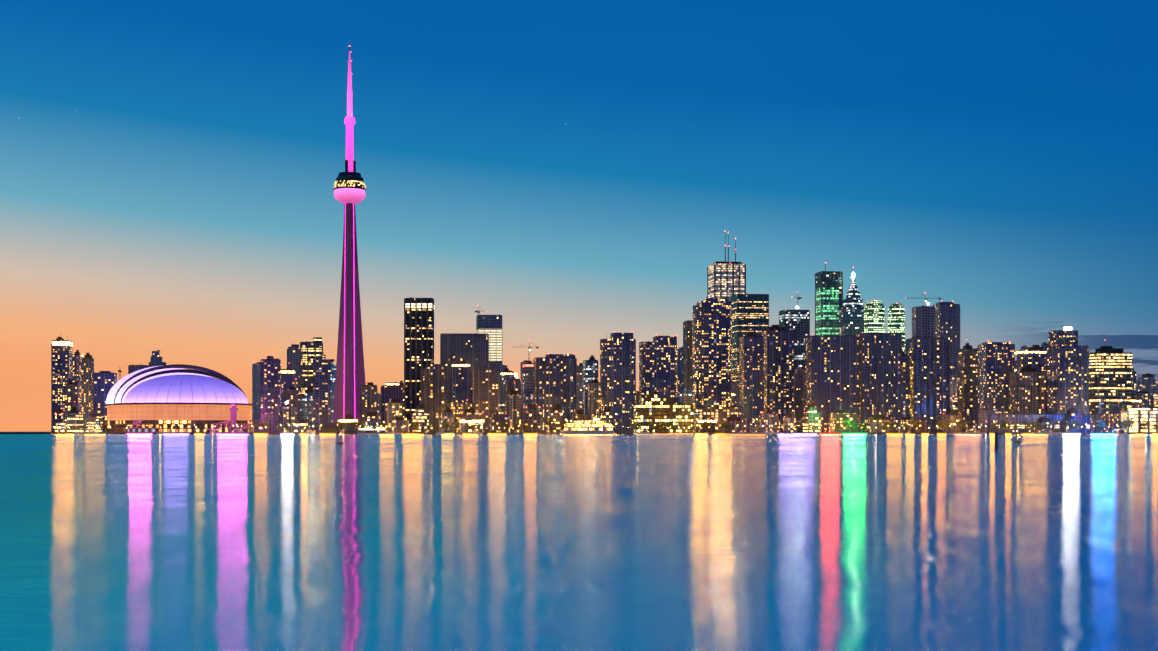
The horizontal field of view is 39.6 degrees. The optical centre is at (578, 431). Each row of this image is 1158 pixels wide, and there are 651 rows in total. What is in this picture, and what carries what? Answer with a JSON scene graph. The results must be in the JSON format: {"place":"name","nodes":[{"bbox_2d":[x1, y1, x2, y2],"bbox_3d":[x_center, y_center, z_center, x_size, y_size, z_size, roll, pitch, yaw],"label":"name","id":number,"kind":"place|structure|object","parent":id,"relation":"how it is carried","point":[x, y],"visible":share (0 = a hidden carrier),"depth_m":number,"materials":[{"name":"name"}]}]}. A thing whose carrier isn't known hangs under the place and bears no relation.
{"place":"outdoors","nodes":[
{"label":"outdoors","id":0,"kind":"place"},
{"bbox_2d":[51,334,72,432],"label":"tower","id":1,"kind":"structure","parent":0,"point":[61,361],"depth_m":2360.60,"materials":[{"name":"grey glass"}]},
{"bbox_2d":[64,379,79,432],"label":"tower","id":2,"kind":"structure","parent":0,"point":[71,392],"depth_m":2212.48,"materials":[{"name":"brown"}]},
{"bbox_2d":[72,350,81,411],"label":"tower","id":3,"kind":"structure","parent":0,"point":[77,367],"depth_m":2464.58,"materials":[{"name":"grey"}]},
{"bbox_2d":[93,371,116,432],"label":"tower","id":4,"kind":"structure","parent":0,"point":[104,382],"depth_m":2309.72,"materials":[{"name":"blue glass"}]},
{"bbox_2d":[149,349,166,366],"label":"tower","id":5,"kind":"structure","parent":0,"point":[156,359],"depth_m":2866.64,"materials":[{"name":"blue"}]},
{"bbox_2d":[260,355,280,432],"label":"tower","id":6,"kind":"structure","parent":0,"point":[270,384],"depth_m":2200.80,"materials":[{"name":"purple"}]},
{"bbox_2d":[281,401,298,432],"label":"building","id":7,"kind":"structure","parent":0,"point":[289,415],"depth_m":2152.16,"materials":[{"name":"brown"}]},
{"bbox_2d":[285,386,296,405],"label":"tower","id":8,"kind":"structure","parent":0,"point":[291,395],"depth_m":2504.05,"materials":[{"name":"grey"}]},
{"bbox_2d":[300,337,322,399],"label":"tower","id":9,"kind":"structure","parent":0,"point":[309,351],"depth_m":2699.02,"materials":[{"name":"grey"}]},
{"bbox_2d":[333,45,365,432],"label":"communications tower","id":10,"kind":"structure","parent":0,"point":[349,187],"depth_m":2298.20,"materials":[{"name":"concrete"}]},
{"bbox_2d":[360,382,377,432],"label":"tower","id":11,"kind":"structure","parent":0,"point":[369,397],"depth_m":2197.18,"materials":[{"name":"grey"}]},
{"bbox_2d":[381,383,402,432],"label":"tower","id":12,"kind":"structure","parent":0,"point":[388,392],"depth_m":2370.09,"materials":[{"name":"grey"}]},
{"bbox_2d":[385,396,401,432],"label":"building","id":13,"kind":"structure","parent":0,"point":[393,406],"depth_m":2147.41,"materials":[{"name":"grey"}]},
{"bbox_2d":[404,297,433,432],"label":"tower","id":14,"kind":"structure","parent":0,"point":[418,335],"depth_m":2490.42,"materials":[{"name":"grey glass"}]},
{"bbox_2d":[440,333,488,401],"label":"tower","id":15,"kind":"structure","parent":0,"point":[472,349],"depth_m":2589.69,"materials":[{"name":"grey glass"}]},
{"bbox_2d":[505,375,520,394],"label":"tower","id":16,"kind":"structure","parent":0,"point":[509,384],"depth_m":2391.84,"materials":[{"name":"grey"}]},
{"bbox_2d":[505,382,522,432],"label":"tower","id":17,"kind":"structure","parent":0,"point":[513,404],"depth_m":2192.16,"materials":[{"name":"grey"}]},
{"bbox_2d":[523,356,532,412],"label":"tower","id":18,"kind":"structure","parent":0,"point":[527,382],"depth_m":2490.78,"materials":[{"name":"grey"}]},
{"bbox_2d":[533,353,576,432],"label":"tower","id":19,"kind":"structure","parent":0,"point":[554,379],"depth_m":2236.34,"materials":[{"name":"grey"}]},
{"bbox_2d":[0,432,1150,433],"bbox_3d":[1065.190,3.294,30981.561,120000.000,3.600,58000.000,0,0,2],"label":"shoreline","id":20,"kind":"structure","parent":0,"point":[356,433],"depth_m":2011.21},
{"bbox_2d":[55,408,64,432],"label":"building","id":21,"kind":"structure","parent":20,"relation":"on","point":[59,424],"depth_m":2093.00,"materials":[{"name":"brown"}]},
{"bbox_2d":[66,401,82,432],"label":"building","id":22,"kind":"structure","parent":20,"relation":"on","point":[74,414],"depth_m":2129.65,"materials":[{"name":"brown"}]},
{"bbox_2d":[82,353,93,432],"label":"tower","id":23,"kind":"structure","parent":20,"relation":"on","point":[87,381],"depth_m":2513.54,"materials":[{"name":"grey"}]},
{"bbox_2d":[86,414,102,432],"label":"building","id":24,"kind":"structure","parent":20,"relation":"on","point":[94,420],"depth_m":2150.79,"materials":[{"name":"grey"}]},
{"bbox_2d":[104,364,253,432],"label":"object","id":25,"kind":"structure","parent":20,"relation":"on","point":[168,396],"depth_m":2177.28,"materials":[{"name":"purple"}]},
{"bbox_2d":[252,362,259,431],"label":"skyscraper","id":26,"kind":"structure","parent":20,"relation":"on","point":[255,391],"depth_m":3934.36,"materials":[{"name":"blue"}]},
{"bbox_2d":[256,412,279,432],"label":"building","id":27,"kind":"structure","parent":20,"relation":"on","point":[273,422],"depth_m":2080.92,"materials":[{"name":"purple"}]},
{"bbox_2d":[281,366,294,405],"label":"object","id":28,"kind":"object","parent":20,"relation":"on","point":[287,377],"visible":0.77,"depth_m":2525.54,"materials":[{"name":"grey"}]},
{"bbox_2d":[287,344,299,405],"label":"skyscraper","id":29,"kind":"structure","parent":20,"relation":"on","point":[293,356],"depth_m":2924.79,"materials":[{"name":"blue"}]},
{"bbox_2d":[292,418,307,432],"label":"building","id":30,"kind":"structure","parent":20,"relation":"on","point":[300,426],"depth_m":2074.70,"materials":[{"name":"brown"}]},
{"bbox_2d":[299,388,312,432],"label":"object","id":31,"kind":"object","parent":20,"relation":"on","point":[306,408],"visible":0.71,"depth_m":2563.60,"materials":[{"name":"blue"}]},
{"bbox_2d":[313,352,330,432],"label":"tower","id":32,"kind":"structure","parent":20,"relation":"on","point":[322,390],"depth_m":2248.74,"materials":[{"name":"grey"}]},
{"bbox_2d":[331,359,335,422],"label":"skyscraper","id":33,"kind":"structure","parent":20,"relation":"on","point":[333,371],"depth_m":3747.06,"materials":[{"name":"blue"}]},
{"bbox_2d":[339,413,356,432],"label":"building","id":34,"kind":"structure","parent":20,"relation":"on","point":[348,420],"depth_m":2087.53,"materials":[{"name":"grey"}]},
{"bbox_2d":[319,423,384,432],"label":"pavilions","id":35,"kind":"object","parent":20,"relation":"on","point":[330,428],"visible":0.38,"depth_m":2035.64,"materials":[{"name":"grey"}]},
{"bbox_2d":[364,412,380,432],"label":"building","id":36,"kind":"structure","parent":20,"relation":"on","point":[371,417],"depth_m":2093.11,"materials":[{"name":"grey"}]},
{"bbox_2d":[392,417,408,432],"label":"building","id":37,"kind":"structure","parent":20,"relation":"on","point":[400,422],"depth_m":2090.07,"materials":[{"name":"brown"}]},
{"bbox_2d":[412,397,428,432],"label":"building","id":38,"kind":"structure","parent":20,"relation":"on","point":[420,415],"depth_m":2099.29,"materials":[{"name":"yellow"}]},
{"bbox_2d":[421,363,446,432],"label":"tower","id":39,"kind":"structure","parent":20,"relation":"on","point":[433,388],"depth_m":2192.90,"materials":[{"name":"brown"}]},
{"bbox_2d":[439,407,452,432],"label":"building","id":40,"kind":"structure","parent":20,"relation":"on","point":[446,415],"depth_m":2133.84,"materials":[{"name":"grey"}]},
{"bbox_2d":[447,397,472,432],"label":"building","id":41,"kind":"structure","parent":20,"relation":"on","point":[457,408],"depth_m":2173.40,"materials":[{"name":"brown"}]},
{"bbox_2d":[452,361,469,401],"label":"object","id":42,"kind":"object","parent":20,"relation":"on","point":[460,381],"visible":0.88,"depth_m":2526.96,"materials":[{"name":"grey"}]},
{"bbox_2d":[460,408,483,432],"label":"building","id":43,"kind":"structure","parent":20,"relation":"on","point":[470,421],"depth_m":2121.64,"materials":[{"name":"grey"}]},
{"bbox_2d":[472,365,500,432],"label":"tower","id":44,"kind":"structure","parent":20,"relation":"on","point":[486,390],"depth_m":2190.84,"materials":[{"name":"brown"}]},
{"bbox_2d":[476,315,501,372],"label":"tower","id":45,"kind":"structure","parent":20,"relation":"on","point":[491,325],"depth_m":2740.99,"materials":[{"name":"grey glass"}]},
{"bbox_2d":[490,409,509,432],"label":"building","id":46,"kind":"structure","parent":20,"relation":"on","point":[498,417],"depth_m":2075.25,"materials":[{"name":"grey"}]},
{"bbox_2d":[501,368,516,410],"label":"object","id":47,"kind":"object","parent":20,"relation":"on","point":[506,374],"visible":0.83,"depth_m":2654.35,"materials":[{"name":"grey"}]},
{"bbox_2d":[521,396,540,432],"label":"building","id":48,"kind":"structure","parent":20,"relation":"on","point":[531,418],"depth_m":2078.81,"materials":[{"name":"brown"}]},
{"bbox_2d":[547,404,568,432],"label":"building","id":49,"kind":"structure","parent":20,"relation":"on","point":[558,415],"depth_m":2125.30,"materials":[{"name":"brown"}]},
{"bbox_2d":[577,363,582,409],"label":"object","id":50,"kind":"object","parent":20,"relation":"on","point":[580,386],"visible":0.06,"depth_m":2562.66,"materials":[{"name":"grey"}]},
{"bbox_2d":[54,414,1151,432],"bbox_3d":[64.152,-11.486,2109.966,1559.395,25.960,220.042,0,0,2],"label":"street lamps","id":51,"kind":"object","parent":20,"relation":"on","point":[699,428],"visible":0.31,"depth_m":2015.38,"materials":[{"name":"yellow metal"}]},
{"bbox_2d":[600,408,616,432],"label":"building","id":52,"kind":"structure","parent":20,"relation":"on","point":[606,415],"depth_m":2130.95,"materials":[{"name":"brown"}]},
{"bbox_2d":[73,419,1157,432],"bbox_3d":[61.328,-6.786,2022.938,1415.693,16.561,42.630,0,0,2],"label":"quay trees","id":53,"kind":"object","parent":20,"relation":"on","point":[415,425],"visible":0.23,"depth_m":2020.84,"materials":[{"name":"brown plant"}]},
{"bbox_2d":[639,335,676,403],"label":"tower","id":54,"kind":"structure","parent":20,"relation":"on","point":[658,363],"depth_m":2331.10,"materials":[{"name":"grey"}]},
{"bbox_2d":[633,384,693,432],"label":"building","id":55,"kind":"structure","parent":20,"relation":"on","point":[654,408],"depth_m":2063.25,"materials":[{"name":"yellow"}]},
{"bbox_2d":[677,347,682,403],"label":"skyscraper","id":56,"kind":"structure","parent":20,"relation":"on","point":[679,370],"depth_m":3001.47,"materials":[{"name":"grey"}]},
{"bbox_2d":[679,387,692,403],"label":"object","id":57,"kind":"object","parent":20,"relation":"on","point":[686,396],"visible":0.19,"depth_m":2538.07,"materials":[{"name":"grey"}]},
{"bbox_2d":[683,320,692,390],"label":"tower","id":58,"kind":"structure","parent":20,"relation":"on","point":[688,353],"depth_m":2582.16,"materials":[{"name":"grey"}]},
{"bbox_2d":[698,417,716,432],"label":"building","id":59,"kind":"structure","parent":20,"relation":"on","point":[711,429],"depth_m":2085.74,"materials":[{"name":"grey"}]},
{"bbox_2d":[693,297,731,406],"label":"tower","id":60,"kind":"structure","parent":20,"relation":"on","point":[712,351],"depth_m":2375.61,"materials":[{"name":"grey glass"}]},
{"bbox_2d":[694,406,742,432],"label":"building","id":61,"kind":"structure","parent":20,"relation":"on","point":[719,413],"depth_m":2099.80,"materials":[{"name":"brown"}]},
{"bbox_2d":[707,231,745,300],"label":"skyscraper","id":62,"kind":"structure","parent":20,"relation":"on","point":[725,279],"depth_m":3133.30,"materials":[{"name":"grey glass"}]},
{"bbox_2d":[721,414,747,432],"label":"building","id":63,"kind":"structure","parent":20,"relation":"on","point":[741,425],"depth_m":2042.69,"materials":[{"name":"brown"}]},
{"bbox_2d":[731,294,768,382],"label":"tower","id":64,"kind":"structure","parent":20,"relation":"on","point":[752,310],"depth_m":2969.31,"materials":[{"name":"grey glass"}]},
{"bbox_2d":[739,323,763,432],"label":"tower","id":65,"kind":"structure","parent":20,"relation":"on","point":[751,373],"depth_m":2278.12,"materials":[{"name":"grey"}]},
{"bbox_2d":[757,411,780,432],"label":"building","id":66,"kind":"structure","parent":20,"relation":"on","point":[767,419],"depth_m":2098.47,"materials":[{"name":"brown"}]},
{"bbox_2d":[761,325,793,432],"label":"tower","id":67,"kind":"structure","parent":20,"relation":"on","point":[778,369],"depth_m":2325.90,"materials":[{"name":"grey glass"}]},
{"bbox_2d":[783,411,795,432],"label":"building","id":68,"kind":"structure","parent":20,"relation":"on","point":[788,419],"depth_m":2050.30,"materials":[{"name":"brown"}]},
{"bbox_2d":[779,306,809,368],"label":"tower","id":69,"kind":"structure","parent":20,"relation":"on","point":[797,322],"depth_m":2672.80,"materials":[{"name":"grey glass"}]},
{"bbox_2d":[794,363,804,432],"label":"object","id":70,"kind":"object","parent":20,"relation":"on","point":[799,391],"visible":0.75,"depth_m":2568.06,"materials":[{"name":"grey"}]},
{"bbox_2d":[802,402,820,432],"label":"building","id":71,"kind":"structure","parent":20,"relation":"on","point":[811,415],"depth_m":2078.67,"materials":[{"name":"yellow"}]},
{"bbox_2d":[815,286,838,335],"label":"tower","id":72,"kind":"structure","parent":20,"relation":"on","point":[826,310],"depth_m":2968.57,"materials":[{"name":"green glass"}]},
{"bbox_2d":[815,263,842,306],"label":"skyscraper","id":73,"kind":"structure","parent":20,"relation":"on","point":[828,278],"depth_m":3066.52,"materials":[{"name":"grey"}]},
{"bbox_2d":[805,333,858,432],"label":"tower","id":74,"kind":"structure","parent":20,"relation":"on","point":[831,373],"depth_m":2222.63,"materials":[{"name":"grey"}]},
{"bbox_2d":[829,410,857,432],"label":"building","id":75,"kind":"structure","parent":20,"relation":"on","point":[837,418],"depth_m":2047.34,"materials":[{"name":"brown"}]},
{"bbox_2d":[839,267,863,335],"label":"skyscraper","id":76,"kind":"structure","parent":20,"relation":"on","point":[851,316],"depth_m":3012.96,"materials":[{"name":"grey glass"}]},
{"bbox_2d":[853,333,901,432],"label":"tower","id":77,"kind":"structure","parent":20,"relation":"on","point":[880,373],"depth_m":2230.06,"materials":[{"name":"grey"}]},
{"bbox_2d":[864,415,892,432],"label":"building","id":78,"kind":"structure","parent":20,"relation":"on","point":[874,421],"depth_m":2058.90,"materials":[{"name":"brown"}]},
{"bbox_2d":[864,300,904,350],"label":"skyscrapers","id":79,"kind":"structure","parent":20,"relation":"on","point":[874,316],"depth_m":2922.59,"materials":[{"name":"green glass"}]},
{"bbox_2d":[902,351,909,418],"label":"tower","id":80,"kind":"structure","parent":20,"relation":"on","point":[905,385],"depth_m":2273.78,"materials":[{"name":"brown"}]},
{"bbox_2d":[912,303,935,337],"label":"tower","id":81,"kind":"structure","parent":20,"relation":"on","point":[923,321],"depth_m":2665.76,"materials":[{"name":"grey"}]},
{"bbox_2d":[905,337,949,432],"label":"skyscraper","id":82,"kind":"structure","parent":20,"relation":"on","point":[929,379],"depth_m":2268.15,"materials":[{"name":"grey"}]},
{"bbox_2d":[933,301,959,408],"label":"tower","id":83,"kind":"structure","parent":20,"relation":"on","point":[947,319],"depth_m":2684.03,"materials":[{"name":"grey glass"}]},
{"bbox_2d":[936,400,961,432],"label":"building","id":84,"kind":"structure","parent":20,"relation":"on","point":[951,416],"depth_m":2037.64,"materials":[{"name":"brown"}]},
{"bbox_2d":[957,343,976,431],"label":"skyscraper","id":85,"kind":"structure","parent":20,"relation":"on","point":[966,380],"depth_m":2466.80,"materials":[{"name":"grey"}]},
{"bbox_2d":[971,405,1001,432],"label":"building","id":86,"kind":"structure","parent":20,"relation":"on","point":[983,418],"depth_m":2066.47,"materials":[{"name":"grey"}]},
{"bbox_2d":[1008,366,1045,413],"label":"building","id":87,"kind":"structure","parent":20,"relation":"on","point":[1026,389],"depth_m":2216.62,"materials":[{"name":"grey"}]},
{"bbox_2d":[1015,345,1045,370],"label":"building","id":88,"kind":"structure","parent":20,"relation":"on","point":[1033,356],"depth_m":2462.23,"materials":[{"name":"grey"}]},
{"bbox_2d":[998,413,1090,432],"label":"building","id":89,"kind":"structure","parent":20,"relation":"on","point":[1020,419],"depth_m":2066.13,"materials":[{"name":"blue"}]},
{"bbox_2d":[1046,327,1088,413],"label":"skyscraper","id":90,"kind":"structure","parent":20,"relation":"on","point":[1067,372],"depth_m":2162.82,"materials":[{"name":"grey"}]},
{"bbox_2d":[1059,408,1085,432],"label":"building","id":91,"kind":"structure","parent":20,"relation":"on","point":[1073,414],"depth_m":2043.98,"materials":[{"name":"blue"}]},
{"bbox_2d":[1090,411,1111,432],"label":"building","id":92,"kind":"structure","parent":20,"relation":"on","point":[1105,417],"depth_m":2102.99,"materials":[{"name":"grey"}]},
{"bbox_2d":[1089,346,1131,414],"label":"tower","id":93,"kind":"structure","parent":20,"relation":"on","point":[1110,377],"depth_m":2208.71,"materials":[{"name":"yellow glass"}]},
{"bbox_2d":[1110,402,1127,432],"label":"building","id":94,"kind":"structure","parent":20,"relation":"on","point":[1119,414],"depth_m":2089.70,"materials":[{"name":"grey"}]},
{"bbox_2d":[1128,407,1157,432],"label":"building","id":95,"kind":"structure","parent":20,"relation":"on","point":[1139,416],"depth_m":2057.26,"materials":[{"name":"yellow"}]},
{"bbox_2d":[1136,386,1152,407],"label":"building","id":96,"kind":"structure","parent":20,"relation":"on","point":[1146,397],"depth_m":3446.03,"materials":[{"name":"blue"}]},
{"bbox_2d":[1136,373,1157,407],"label":"building","id":97,"kind":"structure","parent":20,"relation":"on","point":[1148,382],"depth_m":3592.45,"materials":[{"name":"blue"}]},
{"bbox_2d":[0,434,1157,650],"bbox_3d":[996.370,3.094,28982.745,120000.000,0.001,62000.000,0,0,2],"label":"lake water","id":98,"kind":"structure","parent":0,"point":[560,542],"depth_m":44.90,"materials":[{"name":"blue liquid"}]},
{"bbox_2d":[562,412,613,433],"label":"building","id":99,"kind":"structure","parent":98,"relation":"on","point":[593,426],"depth_m":1925.23,"materials":[{"name":"yellow"}]},
{"bbox_2d":[51,420,1157,433],"bbox_3d":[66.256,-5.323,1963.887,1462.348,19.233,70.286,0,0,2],"label":"docks and marina","id":100,"kind":"object","parent":98,"relation":"on","point":[910,431],"visible":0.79,"depth_m":1976.15,"materials":[{"name":"grey"}]},
{"bbox_2d":[89,416,1126,433],"bbox_3d":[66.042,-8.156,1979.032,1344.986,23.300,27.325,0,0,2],"label":"moored boats","id":101,"kind":"object","parent":98,"relation":"on","point":[644,431],"visible":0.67,"depth_m":1981.31,"materials":[{"name":"grey"}]},
{"bbox_2d":[0,0,1157,431],"label":"sky","id":102,"kind":"structure","parent":0,"point":[573,173],"materials":[{"name":"blue"}]},
{"bbox_2d":[583,355,597,412],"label":"tower","id":103,"kind":"structure","parent":0,"point":[590,366],"depth_m":2486.99,"materials":[{"name":"grey glass"}]},
{"bbox_2d":[587,372,600,419],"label":"tower","id":104,"kind":"structure","parent":0,"point":[593,397],"depth_m":2289.84,"materials":[{"name":"grey"}]},
{"bbox_2d":[600,332,635,432],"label":"tower","id":105,"kind":"structure","parent":0,"point":[618,371],"depth_m":2282.19,"materials":[{"name":"grey"}]},
{"bbox_2d":[977,341,1014,413],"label":"tower","id":106,"kind":"structure","parent":0,"point":[995,363],"depth_m":2265.43,"materials":[{"name":"grey"}]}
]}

